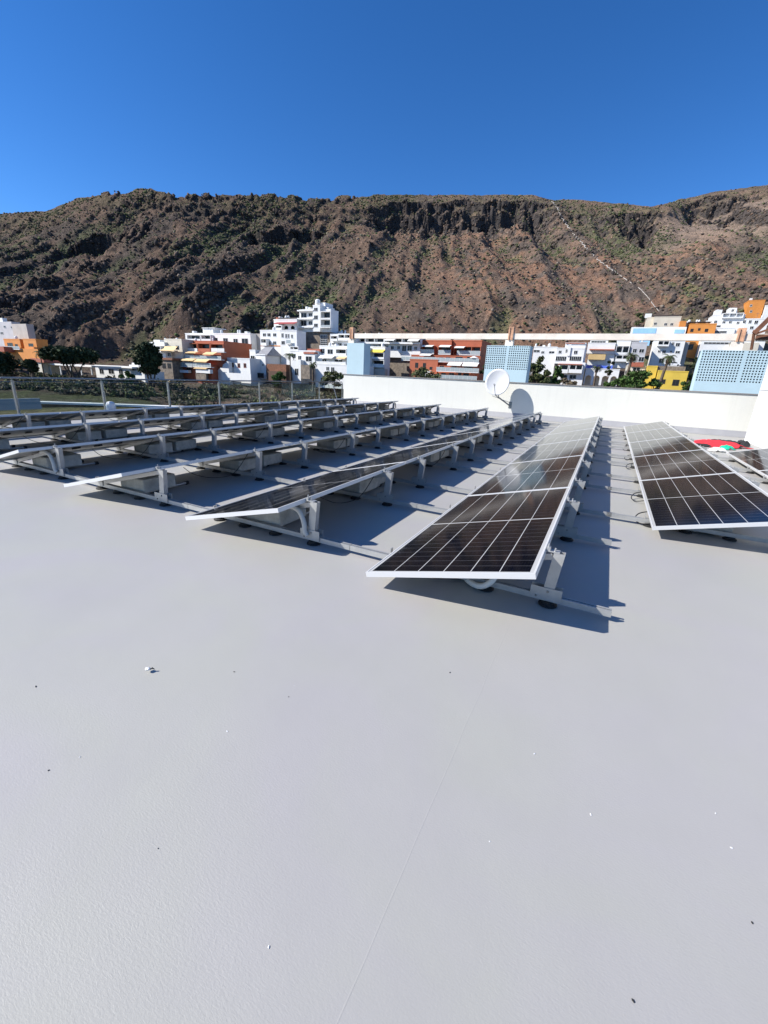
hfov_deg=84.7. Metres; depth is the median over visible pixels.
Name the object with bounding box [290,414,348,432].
panel support
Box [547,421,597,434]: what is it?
solar panel
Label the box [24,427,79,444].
panel cable
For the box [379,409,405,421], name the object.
panel support
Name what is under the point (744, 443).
tool bag
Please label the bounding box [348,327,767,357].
roof beam
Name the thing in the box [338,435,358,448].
ballast block
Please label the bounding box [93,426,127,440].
ballast block
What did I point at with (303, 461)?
panel support
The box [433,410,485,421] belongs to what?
panel support
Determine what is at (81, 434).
ballast block
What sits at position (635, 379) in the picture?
bush
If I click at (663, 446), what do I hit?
solar panel
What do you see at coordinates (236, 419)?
panel support
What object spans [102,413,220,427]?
solar panel
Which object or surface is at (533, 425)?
panel support
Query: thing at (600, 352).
town house
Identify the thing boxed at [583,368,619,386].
arcade
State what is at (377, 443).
panel support
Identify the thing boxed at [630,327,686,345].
pool terrace
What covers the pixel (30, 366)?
tree
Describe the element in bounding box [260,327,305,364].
town house
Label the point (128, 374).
bush
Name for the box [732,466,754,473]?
panel support
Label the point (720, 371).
ventilation screen
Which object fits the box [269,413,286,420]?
ballast block
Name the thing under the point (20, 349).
town house
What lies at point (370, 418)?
ballast block
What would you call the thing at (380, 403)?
solar panel
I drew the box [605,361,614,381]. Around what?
tree
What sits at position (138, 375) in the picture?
town house
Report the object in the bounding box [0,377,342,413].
glass railing
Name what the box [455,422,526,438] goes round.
panel support
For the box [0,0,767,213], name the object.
sky
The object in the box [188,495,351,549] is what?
panel support
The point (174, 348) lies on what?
town house
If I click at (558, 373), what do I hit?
tree
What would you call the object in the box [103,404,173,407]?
kerb wall
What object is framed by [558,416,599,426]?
solar panel
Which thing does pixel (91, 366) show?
canopy roof
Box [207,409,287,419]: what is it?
solar panel
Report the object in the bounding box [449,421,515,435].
solar panel
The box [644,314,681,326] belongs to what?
town house
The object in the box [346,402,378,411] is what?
panel support
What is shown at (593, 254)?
path
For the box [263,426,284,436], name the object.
ballast block
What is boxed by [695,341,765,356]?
town house
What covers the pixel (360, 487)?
ballast block
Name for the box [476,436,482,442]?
ballast block
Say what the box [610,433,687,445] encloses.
panel support
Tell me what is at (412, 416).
panel support
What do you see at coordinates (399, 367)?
retaining wall
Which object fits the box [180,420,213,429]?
ballast block
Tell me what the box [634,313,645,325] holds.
tree
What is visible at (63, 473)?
panel support
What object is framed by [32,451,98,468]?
ballast block
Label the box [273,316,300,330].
town house
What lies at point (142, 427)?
panel support
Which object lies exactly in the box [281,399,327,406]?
solar panel
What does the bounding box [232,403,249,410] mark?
panel support
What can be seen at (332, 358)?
apartment block
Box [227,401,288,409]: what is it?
solar panel
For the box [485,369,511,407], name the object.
satellite dish
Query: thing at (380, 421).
panel support
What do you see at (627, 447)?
panel support
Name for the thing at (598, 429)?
panel support
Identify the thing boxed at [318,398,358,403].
solar panel
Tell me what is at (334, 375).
bush
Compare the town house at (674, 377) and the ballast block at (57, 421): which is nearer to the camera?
the ballast block at (57, 421)
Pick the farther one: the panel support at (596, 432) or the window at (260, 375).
the window at (260, 375)
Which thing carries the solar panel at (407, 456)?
attached to the panel support at (452, 464)
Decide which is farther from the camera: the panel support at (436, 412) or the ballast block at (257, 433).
the panel support at (436, 412)
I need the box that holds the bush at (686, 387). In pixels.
[680,381,691,390]
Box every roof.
[0,399,767,1023]
[48,363,120,374]
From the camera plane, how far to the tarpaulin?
148.51 m
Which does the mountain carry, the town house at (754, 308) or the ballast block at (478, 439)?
the town house at (754, 308)
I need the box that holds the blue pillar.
[347,343,370,374]
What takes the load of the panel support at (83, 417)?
on the roof at (380, 811)
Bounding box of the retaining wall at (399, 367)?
[389,357,409,377]
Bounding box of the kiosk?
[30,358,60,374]
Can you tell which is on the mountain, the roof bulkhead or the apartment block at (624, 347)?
the apartment block at (624, 347)
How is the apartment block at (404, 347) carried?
on the mountain
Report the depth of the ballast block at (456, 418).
14.21 m
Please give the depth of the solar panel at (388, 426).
9.05 m
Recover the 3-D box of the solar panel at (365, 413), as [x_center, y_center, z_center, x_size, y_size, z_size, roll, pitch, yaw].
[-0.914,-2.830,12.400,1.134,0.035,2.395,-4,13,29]
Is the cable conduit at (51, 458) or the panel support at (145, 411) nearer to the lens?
the cable conduit at (51, 458)
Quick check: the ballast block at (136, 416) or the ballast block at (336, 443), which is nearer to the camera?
the ballast block at (336, 443)
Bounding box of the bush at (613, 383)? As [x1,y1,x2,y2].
[603,378,619,386]
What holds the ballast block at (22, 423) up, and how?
on the roof at (380, 811)
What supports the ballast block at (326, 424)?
on the roof at (380, 811)
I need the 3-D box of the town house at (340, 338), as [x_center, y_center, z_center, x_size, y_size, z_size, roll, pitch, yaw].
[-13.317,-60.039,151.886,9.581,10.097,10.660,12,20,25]
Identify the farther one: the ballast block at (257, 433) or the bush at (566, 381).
the bush at (566, 381)
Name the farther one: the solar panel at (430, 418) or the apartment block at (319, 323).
the apartment block at (319, 323)
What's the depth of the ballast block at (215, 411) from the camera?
12.60 m
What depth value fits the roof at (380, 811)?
1.65 m
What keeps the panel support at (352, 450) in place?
on the roof at (380, 811)
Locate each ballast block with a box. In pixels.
[0,437,26,450]
[12,420,44,427]
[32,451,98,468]
[39,418,70,425]
[65,429,101,440]
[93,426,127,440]
[121,470,189,492]
[127,413,151,419]
[134,440,183,454]
[148,412,169,417]
[165,437,196,450]
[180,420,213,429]
[199,419,222,427]
[206,409,221,413]
[219,454,268,470]
[225,408,237,412]
[242,428,274,439]
[247,450,281,469]
[247,508,309,525]
[254,414,279,422]
[262,406,277,409]
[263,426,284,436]
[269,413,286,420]
[305,403,318,406]
[307,410,323,415]
[312,420,332,428]
[317,437,349,450]
[320,409,332,415]
[327,419,342,426]
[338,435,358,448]
[342,478,381,492]
[347,407,360,412]
[359,415,375,420]
[373,414,382,420]
[376,427,397,435]
[377,470,390,484]
[379,405,389,408]
[392,426,405,435]
[393,411,407,415]
[416,421,433,428]
[418,408,431,413]
[418,451,439,461]
[429,419,439,426]
[439,450,448,458]
[445,416,458,420]
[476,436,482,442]
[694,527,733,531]
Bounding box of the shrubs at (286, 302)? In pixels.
[0,186,767,358]
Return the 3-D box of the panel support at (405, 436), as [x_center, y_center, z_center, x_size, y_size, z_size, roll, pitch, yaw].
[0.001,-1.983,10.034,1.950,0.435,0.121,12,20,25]
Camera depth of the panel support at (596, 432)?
10.15 m
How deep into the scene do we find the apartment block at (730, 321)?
167.37 m
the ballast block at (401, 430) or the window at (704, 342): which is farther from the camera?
the window at (704, 342)
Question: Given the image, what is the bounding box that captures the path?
[551,201,658,310]
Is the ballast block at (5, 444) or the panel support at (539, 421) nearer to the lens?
the ballast block at (5, 444)
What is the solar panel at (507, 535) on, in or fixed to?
on the panel support at (548, 593)
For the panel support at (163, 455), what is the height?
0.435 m
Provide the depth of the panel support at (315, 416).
13.67 m
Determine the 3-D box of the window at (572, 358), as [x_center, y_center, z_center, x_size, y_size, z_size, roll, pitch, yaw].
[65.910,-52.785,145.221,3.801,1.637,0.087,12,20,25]
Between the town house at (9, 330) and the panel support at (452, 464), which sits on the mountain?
the town house at (9, 330)
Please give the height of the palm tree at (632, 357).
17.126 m
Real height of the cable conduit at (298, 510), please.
0.268 m
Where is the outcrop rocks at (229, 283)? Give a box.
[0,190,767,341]
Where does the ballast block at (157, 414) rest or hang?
on the roof at (380, 811)
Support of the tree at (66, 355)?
on the mountain
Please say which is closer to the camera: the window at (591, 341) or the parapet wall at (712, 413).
the parapet wall at (712, 413)
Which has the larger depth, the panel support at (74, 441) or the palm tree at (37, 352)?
the palm tree at (37, 352)
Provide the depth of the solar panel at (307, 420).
10.26 m
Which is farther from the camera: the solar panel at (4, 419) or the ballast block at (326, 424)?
the ballast block at (326, 424)
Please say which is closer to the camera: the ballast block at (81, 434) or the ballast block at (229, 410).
the ballast block at (81, 434)
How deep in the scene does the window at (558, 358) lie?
147.22 m
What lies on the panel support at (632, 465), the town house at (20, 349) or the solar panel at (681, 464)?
the solar panel at (681, 464)
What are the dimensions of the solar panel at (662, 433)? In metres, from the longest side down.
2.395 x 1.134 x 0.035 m
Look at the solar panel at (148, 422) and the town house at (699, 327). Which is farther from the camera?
the town house at (699, 327)
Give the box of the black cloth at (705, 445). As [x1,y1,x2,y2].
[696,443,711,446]
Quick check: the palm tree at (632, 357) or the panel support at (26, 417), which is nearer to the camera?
the panel support at (26, 417)
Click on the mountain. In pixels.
(111, 338)
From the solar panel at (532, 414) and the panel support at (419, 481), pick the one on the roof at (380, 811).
the panel support at (419, 481)
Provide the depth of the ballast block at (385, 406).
17.90 m
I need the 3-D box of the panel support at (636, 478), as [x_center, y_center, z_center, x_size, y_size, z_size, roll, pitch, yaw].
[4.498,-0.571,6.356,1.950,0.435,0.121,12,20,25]
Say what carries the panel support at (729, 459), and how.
on the roof at (380, 811)
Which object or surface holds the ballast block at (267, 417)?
on the roof at (380, 811)
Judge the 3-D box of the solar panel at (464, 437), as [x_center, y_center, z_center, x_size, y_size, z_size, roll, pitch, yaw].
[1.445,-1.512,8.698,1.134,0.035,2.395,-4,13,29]
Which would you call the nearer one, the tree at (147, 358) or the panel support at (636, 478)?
the panel support at (636, 478)
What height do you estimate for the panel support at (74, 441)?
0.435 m
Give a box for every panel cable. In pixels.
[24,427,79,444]
[92,439,152,458]
[183,454,247,477]
[320,476,373,502]
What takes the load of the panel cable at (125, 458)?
attached to the panel support at (163, 455)
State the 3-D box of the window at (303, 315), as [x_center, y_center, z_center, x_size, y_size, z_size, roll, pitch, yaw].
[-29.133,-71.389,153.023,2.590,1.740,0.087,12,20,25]
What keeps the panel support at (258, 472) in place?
on the roof at (380, 811)
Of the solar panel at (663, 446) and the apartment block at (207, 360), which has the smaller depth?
the solar panel at (663, 446)
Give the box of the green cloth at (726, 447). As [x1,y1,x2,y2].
[720,445,735,449]
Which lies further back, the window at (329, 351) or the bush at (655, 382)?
the window at (329, 351)
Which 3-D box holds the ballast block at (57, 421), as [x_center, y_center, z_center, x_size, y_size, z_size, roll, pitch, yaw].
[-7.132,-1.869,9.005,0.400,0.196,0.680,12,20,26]
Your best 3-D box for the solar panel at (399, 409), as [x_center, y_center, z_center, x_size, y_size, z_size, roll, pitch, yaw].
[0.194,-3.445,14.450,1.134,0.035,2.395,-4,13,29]
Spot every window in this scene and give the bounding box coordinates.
[241,338,247,343]
[257,373,263,377]
[301,313,306,317]
[301,320,306,325]
[306,356,311,361]
[327,349,332,353]
[555,356,566,360]
[569,356,581,360]
[591,341,605,342]
[672,380,679,385]
[704,342,729,343]
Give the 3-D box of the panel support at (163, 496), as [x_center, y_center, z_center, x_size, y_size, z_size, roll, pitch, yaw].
[-2.869,-0.391,4.726,1.950,0.435,0.121,12,20,25]
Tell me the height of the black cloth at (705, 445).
0.066 m
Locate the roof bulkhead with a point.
(757, 433)
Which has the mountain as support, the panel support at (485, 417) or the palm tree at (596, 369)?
the palm tree at (596, 369)
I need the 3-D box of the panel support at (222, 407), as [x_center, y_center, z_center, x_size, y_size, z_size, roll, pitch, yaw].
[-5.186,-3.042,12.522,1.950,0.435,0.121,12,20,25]
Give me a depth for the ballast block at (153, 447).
6.86 m
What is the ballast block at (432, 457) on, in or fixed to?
on the roof at (380, 811)
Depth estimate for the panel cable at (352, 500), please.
4.81 m
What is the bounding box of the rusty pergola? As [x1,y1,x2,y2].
[750,317,767,349]
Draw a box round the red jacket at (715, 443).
[694,439,752,448]
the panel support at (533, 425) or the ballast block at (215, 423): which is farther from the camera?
the panel support at (533, 425)
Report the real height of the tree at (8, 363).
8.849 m
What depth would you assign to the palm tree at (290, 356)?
130.29 m
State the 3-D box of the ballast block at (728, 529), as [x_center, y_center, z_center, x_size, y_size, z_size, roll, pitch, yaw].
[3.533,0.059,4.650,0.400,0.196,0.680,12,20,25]
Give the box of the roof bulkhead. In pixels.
[744,365,767,448]
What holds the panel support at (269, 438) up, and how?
on the roof at (380, 811)
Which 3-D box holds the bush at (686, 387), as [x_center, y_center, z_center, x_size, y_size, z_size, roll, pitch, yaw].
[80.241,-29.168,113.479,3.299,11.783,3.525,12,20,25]
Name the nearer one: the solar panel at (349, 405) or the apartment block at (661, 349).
the solar panel at (349, 405)
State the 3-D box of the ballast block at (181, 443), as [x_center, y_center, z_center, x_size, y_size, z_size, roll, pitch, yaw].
[-3.668,-1.162,7.344,0.400,0.196,0.680,11,20,24]
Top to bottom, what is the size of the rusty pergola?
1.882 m
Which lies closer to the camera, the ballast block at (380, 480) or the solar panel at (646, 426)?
the ballast block at (380, 480)
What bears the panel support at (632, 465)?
on the roof at (380, 811)
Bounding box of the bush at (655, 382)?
[648,378,662,388]
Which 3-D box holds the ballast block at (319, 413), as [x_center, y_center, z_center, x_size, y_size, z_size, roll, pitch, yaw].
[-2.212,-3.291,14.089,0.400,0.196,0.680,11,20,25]
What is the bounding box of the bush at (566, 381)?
[561,378,577,385]
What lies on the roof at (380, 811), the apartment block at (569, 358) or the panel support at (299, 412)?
the panel support at (299, 412)
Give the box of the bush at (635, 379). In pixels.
[618,370,652,387]
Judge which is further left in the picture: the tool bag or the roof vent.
the roof vent
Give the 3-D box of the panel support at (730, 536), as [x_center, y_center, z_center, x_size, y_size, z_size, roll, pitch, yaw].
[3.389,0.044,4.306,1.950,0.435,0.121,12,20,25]
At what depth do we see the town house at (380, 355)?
140.58 m
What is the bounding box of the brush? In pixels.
[0,371,343,405]
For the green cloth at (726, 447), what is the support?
on the roof at (380, 811)
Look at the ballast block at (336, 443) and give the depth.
8.08 m
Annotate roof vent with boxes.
[106,401,115,409]
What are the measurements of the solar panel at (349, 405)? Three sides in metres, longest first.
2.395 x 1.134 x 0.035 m
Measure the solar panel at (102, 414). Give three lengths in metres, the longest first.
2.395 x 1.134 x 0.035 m
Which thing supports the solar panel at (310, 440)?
attached to the panel support at (352, 450)
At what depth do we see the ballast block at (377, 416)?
13.37 m
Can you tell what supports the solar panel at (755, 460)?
attached to the panel support at (729, 459)
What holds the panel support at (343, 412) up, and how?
on the roof at (380, 811)
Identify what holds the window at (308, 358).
in the town house at (301, 369)
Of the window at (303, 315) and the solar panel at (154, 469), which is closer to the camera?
the solar panel at (154, 469)
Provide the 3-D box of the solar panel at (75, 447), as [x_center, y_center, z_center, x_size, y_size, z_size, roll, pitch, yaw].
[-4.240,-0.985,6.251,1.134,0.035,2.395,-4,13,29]
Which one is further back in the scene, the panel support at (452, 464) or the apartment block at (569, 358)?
the apartment block at (569, 358)
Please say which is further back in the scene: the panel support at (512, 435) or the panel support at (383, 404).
the panel support at (383, 404)
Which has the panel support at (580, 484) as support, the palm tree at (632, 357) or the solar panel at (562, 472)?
the solar panel at (562, 472)
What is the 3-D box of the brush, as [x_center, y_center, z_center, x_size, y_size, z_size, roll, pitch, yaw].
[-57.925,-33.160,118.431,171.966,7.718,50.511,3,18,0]
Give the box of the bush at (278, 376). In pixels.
[271,371,286,383]
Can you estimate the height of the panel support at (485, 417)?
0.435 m
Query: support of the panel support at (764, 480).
on the roof at (380, 811)
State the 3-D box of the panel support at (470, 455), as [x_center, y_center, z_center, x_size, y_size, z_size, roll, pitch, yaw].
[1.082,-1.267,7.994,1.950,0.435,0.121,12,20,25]
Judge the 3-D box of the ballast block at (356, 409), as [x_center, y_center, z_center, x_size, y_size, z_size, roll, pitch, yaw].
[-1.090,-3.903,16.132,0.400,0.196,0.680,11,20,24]
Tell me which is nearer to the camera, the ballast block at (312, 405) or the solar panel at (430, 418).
the solar panel at (430, 418)
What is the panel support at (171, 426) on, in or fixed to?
on the roof at (380, 811)
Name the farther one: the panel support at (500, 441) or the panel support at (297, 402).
the panel support at (297, 402)
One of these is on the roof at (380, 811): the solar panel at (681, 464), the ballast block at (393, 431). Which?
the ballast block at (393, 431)
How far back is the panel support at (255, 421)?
11.65 m
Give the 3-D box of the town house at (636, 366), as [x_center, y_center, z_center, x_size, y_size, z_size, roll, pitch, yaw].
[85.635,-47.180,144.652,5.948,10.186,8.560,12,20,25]
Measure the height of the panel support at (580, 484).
0.435 m
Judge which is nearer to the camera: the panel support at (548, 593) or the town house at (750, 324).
the panel support at (548, 593)
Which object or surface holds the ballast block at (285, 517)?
on the roof at (380, 811)
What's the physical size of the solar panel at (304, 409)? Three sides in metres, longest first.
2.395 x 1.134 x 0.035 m
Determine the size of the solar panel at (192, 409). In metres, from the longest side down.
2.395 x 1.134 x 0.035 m
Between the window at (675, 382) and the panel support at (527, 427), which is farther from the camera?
the window at (675, 382)
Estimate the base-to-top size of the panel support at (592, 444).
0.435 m
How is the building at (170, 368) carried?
on the mountain
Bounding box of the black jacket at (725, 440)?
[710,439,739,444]
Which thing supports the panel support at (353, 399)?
on the roof at (380, 811)
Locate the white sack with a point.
(715, 449)
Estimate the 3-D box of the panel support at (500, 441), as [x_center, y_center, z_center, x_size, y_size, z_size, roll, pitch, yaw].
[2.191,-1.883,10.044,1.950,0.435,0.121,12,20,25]
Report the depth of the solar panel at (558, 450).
7.59 m
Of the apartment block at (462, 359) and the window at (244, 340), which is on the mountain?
the apartment block at (462, 359)
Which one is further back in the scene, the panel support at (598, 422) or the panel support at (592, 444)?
the panel support at (598, 422)
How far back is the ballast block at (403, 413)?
15.02 m
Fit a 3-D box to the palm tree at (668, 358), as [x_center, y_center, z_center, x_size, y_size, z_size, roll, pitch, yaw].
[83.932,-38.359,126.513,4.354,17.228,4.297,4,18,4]
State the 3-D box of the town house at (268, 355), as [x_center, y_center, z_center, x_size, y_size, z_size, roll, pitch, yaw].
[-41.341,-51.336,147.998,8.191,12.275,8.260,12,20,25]
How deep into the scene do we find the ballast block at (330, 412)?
14.34 m
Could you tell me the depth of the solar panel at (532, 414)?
14.76 m
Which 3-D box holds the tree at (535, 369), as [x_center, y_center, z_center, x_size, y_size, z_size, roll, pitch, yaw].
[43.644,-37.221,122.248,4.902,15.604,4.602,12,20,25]
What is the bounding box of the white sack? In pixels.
[708,447,726,451]
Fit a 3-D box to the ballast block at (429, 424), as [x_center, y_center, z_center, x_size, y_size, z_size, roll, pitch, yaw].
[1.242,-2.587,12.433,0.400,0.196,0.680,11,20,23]
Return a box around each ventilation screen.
[483,345,532,383]
[689,350,767,394]
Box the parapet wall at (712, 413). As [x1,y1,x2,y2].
[343,374,757,437]
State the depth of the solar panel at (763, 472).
7.26 m
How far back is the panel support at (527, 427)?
13.05 m
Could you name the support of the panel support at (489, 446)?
on the roof at (380, 811)
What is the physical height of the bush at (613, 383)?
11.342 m
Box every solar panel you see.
[0,412,59,424]
[0,421,118,438]
[0,431,190,461]
[47,407,165,420]
[63,444,283,486]
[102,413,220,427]
[152,404,236,413]
[169,421,286,438]
[185,462,405,519]
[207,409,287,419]
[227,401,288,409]
[273,414,346,425]
[278,405,335,413]
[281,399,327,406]
[283,430,365,445]
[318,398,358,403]
[321,403,370,409]
[335,440,462,470]
[339,410,387,418]
[363,401,397,406]
[366,421,414,430]
[366,487,570,578]
[385,407,417,413]
[407,429,494,448]
[415,415,447,421]
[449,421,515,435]
[467,455,583,495]
[479,416,530,426]
[498,412,538,420]
[509,438,590,463]
[533,428,594,445]
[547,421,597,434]
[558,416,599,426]
[624,421,670,433]
[626,427,683,442]
[628,436,702,456]
[632,449,735,480]
[639,472,767,529]
[726,448,767,471]
[757,470,767,478]
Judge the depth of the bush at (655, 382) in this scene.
111.74 m
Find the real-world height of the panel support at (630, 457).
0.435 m
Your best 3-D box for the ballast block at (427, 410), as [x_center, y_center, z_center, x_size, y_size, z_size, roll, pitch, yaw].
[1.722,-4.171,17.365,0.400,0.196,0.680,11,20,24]
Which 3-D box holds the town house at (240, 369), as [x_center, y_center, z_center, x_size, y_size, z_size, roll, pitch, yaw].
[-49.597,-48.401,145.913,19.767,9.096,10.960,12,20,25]
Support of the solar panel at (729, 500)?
on the panel support at (730, 536)
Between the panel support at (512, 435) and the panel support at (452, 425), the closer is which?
the panel support at (512, 435)
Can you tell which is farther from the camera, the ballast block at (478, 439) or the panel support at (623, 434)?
the panel support at (623, 434)
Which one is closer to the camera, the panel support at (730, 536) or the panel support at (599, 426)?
the panel support at (730, 536)
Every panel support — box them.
[0,412,31,428]
[5,444,81,480]
[44,421,93,443]
[64,410,85,422]
[78,464,189,508]
[106,433,180,462]
[107,407,147,420]
[120,419,146,437]
[160,414,206,430]
[163,405,182,415]
[179,447,281,481]
[186,428,229,453]
[188,404,225,414]
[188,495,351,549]
[216,412,239,427]
[219,421,285,443]
[230,439,323,468]
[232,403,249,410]
[239,409,278,422]
[245,401,280,410]
[277,418,314,438]
[280,407,301,420]
[280,467,416,507]
[283,400,298,407]
[285,432,370,455]
[289,399,322,407]
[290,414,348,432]
[293,405,329,417]
[314,428,393,448]
[324,455,446,489]
[327,397,354,404]
[329,404,345,415]
[333,402,366,412]
[338,413,367,428]
[341,410,391,424]
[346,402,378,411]
[349,422,420,440]
[350,543,611,617]
[367,400,394,409]
[368,419,436,436]
[370,443,475,470]
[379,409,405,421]
[383,407,422,418]
[392,406,432,417]
[392,416,454,430]
[394,438,490,461]
[406,413,464,427]
[415,404,445,414]
[417,495,611,545]
[421,431,507,450]
[423,411,477,424]
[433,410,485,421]
[437,426,516,444]
[446,408,495,419]
[446,476,610,516]
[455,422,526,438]
[465,420,533,434]
[476,458,611,489]
[478,416,540,429]
[486,415,544,427]
[491,449,611,476]
[496,412,550,423]
[508,440,610,462]
[517,435,611,455]
[527,429,611,447]
[533,426,611,442]
[541,422,611,436]
[545,419,611,433]
[551,417,611,429]
[606,512,767,542]
[607,477,759,497]
[608,465,739,483]
[609,438,694,450]
[609,445,706,459]
[609,452,717,467]
[610,426,674,435]
[610,428,679,439]
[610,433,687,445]
[717,455,736,461]
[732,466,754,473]
[743,475,767,483]
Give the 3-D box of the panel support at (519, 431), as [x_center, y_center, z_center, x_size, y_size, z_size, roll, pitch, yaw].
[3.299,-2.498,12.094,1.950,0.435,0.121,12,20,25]
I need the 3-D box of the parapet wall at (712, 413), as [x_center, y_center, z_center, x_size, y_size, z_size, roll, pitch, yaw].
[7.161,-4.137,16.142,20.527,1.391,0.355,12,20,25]
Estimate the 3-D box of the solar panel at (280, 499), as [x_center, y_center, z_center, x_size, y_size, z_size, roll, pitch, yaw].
[-0.772,-0.281,4.599,1.134,0.035,2.395,-4,13,29]
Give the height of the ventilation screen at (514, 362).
4.000 m
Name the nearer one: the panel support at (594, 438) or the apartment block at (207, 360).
the panel support at (594, 438)
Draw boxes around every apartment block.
[180,338,251,383]
[185,328,260,349]
[297,299,338,349]
[315,340,373,388]
[359,339,422,357]
[401,339,491,379]
[530,341,586,384]
[612,340,647,368]
[647,341,689,366]
[708,308,745,333]
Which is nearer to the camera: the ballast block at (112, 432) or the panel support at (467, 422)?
the ballast block at (112, 432)
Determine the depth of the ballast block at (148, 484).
4.82 m
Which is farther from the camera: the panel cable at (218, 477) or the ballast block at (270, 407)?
the ballast block at (270, 407)
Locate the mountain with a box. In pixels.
[0,185,767,414]
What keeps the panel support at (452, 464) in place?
on the roof at (380, 811)
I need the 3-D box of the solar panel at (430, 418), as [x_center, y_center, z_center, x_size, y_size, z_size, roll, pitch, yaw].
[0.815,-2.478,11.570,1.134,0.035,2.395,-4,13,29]
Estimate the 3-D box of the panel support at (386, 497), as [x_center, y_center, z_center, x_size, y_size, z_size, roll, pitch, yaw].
[-0.482,-0.400,5.103,1.950,0.435,0.121,12,20,25]
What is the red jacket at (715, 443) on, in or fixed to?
on the roof at (380, 811)
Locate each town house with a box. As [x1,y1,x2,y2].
[0,318,35,346]
[0,336,47,363]
[95,365,136,378]
[129,363,164,381]
[149,335,196,362]
[218,358,266,383]
[249,347,281,378]
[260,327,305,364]
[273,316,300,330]
[286,346,320,382]
[330,330,360,345]
[370,343,390,376]
[586,340,615,365]
[624,361,645,375]
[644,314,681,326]
[644,366,688,390]
[678,319,716,357]
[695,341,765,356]
[742,315,767,333]
[744,296,767,324]
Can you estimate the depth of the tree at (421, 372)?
121.39 m
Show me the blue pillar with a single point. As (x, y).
(358, 358)
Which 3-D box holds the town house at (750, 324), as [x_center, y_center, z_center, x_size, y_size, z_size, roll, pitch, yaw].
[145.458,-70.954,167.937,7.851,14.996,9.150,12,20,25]
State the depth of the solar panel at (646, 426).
13.04 m
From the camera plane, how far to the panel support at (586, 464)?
6.05 m
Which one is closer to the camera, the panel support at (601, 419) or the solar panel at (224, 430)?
the solar panel at (224, 430)
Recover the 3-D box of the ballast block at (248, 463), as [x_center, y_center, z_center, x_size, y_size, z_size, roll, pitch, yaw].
[-2.054,-0.735,6.269,0.400,0.196,0.680,12,20,26]
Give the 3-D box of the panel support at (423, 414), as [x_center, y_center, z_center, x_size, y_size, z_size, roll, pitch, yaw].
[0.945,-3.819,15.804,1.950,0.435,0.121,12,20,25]
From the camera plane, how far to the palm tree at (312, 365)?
128.96 m
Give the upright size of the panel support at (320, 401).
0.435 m
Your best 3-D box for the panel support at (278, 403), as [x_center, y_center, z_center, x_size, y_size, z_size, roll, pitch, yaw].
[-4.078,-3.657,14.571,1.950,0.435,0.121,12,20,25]
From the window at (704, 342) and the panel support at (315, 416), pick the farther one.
the window at (704, 342)
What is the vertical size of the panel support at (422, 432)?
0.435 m
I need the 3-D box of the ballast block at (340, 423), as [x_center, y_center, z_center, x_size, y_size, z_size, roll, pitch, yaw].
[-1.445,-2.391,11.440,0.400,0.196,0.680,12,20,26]
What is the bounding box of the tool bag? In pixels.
[735,440,749,446]
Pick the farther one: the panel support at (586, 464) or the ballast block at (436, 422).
the ballast block at (436, 422)
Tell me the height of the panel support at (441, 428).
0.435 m
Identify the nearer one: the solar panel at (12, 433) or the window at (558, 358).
the solar panel at (12, 433)
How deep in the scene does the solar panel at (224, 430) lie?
8.25 m
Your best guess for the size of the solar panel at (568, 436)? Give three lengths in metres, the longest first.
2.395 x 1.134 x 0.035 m
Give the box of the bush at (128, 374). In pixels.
[118,370,134,381]
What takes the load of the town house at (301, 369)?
on the mountain
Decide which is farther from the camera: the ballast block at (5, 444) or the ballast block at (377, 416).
the ballast block at (377, 416)
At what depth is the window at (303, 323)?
153.83 m
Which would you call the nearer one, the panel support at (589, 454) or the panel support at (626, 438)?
the panel support at (589, 454)
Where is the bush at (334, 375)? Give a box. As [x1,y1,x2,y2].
[319,370,343,397]
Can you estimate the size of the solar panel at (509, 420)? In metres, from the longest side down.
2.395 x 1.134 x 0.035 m
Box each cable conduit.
[39,450,57,472]
[290,506,308,536]
[464,579,496,588]
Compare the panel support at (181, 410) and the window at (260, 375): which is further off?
the window at (260, 375)
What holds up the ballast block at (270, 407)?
on the roof at (380, 811)
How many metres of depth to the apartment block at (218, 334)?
159.03 m
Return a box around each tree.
[0,351,24,375]
[21,359,39,376]
[32,351,44,376]
[37,344,100,380]
[132,340,163,383]
[283,353,295,382]
[309,362,317,382]
[411,367,441,378]
[528,355,545,382]
[536,369,551,384]
[550,366,563,383]
[591,366,601,385]
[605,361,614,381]
[625,352,639,377]
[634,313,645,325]
[658,354,677,388]
[686,357,697,391]
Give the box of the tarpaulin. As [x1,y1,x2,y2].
[585,365,612,368]
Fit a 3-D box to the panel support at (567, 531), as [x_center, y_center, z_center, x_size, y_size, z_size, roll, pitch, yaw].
[1.252,-0.046,4.271,1.950,0.435,0.121,12,20,25]
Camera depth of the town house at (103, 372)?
140.45 m
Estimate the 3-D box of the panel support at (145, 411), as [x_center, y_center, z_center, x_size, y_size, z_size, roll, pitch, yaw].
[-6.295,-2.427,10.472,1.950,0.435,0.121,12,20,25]
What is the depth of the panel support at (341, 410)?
15.73 m
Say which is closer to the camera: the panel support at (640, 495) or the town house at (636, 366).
the panel support at (640, 495)
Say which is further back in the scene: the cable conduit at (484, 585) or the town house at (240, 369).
the town house at (240, 369)
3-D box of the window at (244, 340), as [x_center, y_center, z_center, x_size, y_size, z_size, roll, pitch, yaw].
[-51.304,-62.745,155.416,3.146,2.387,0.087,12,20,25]

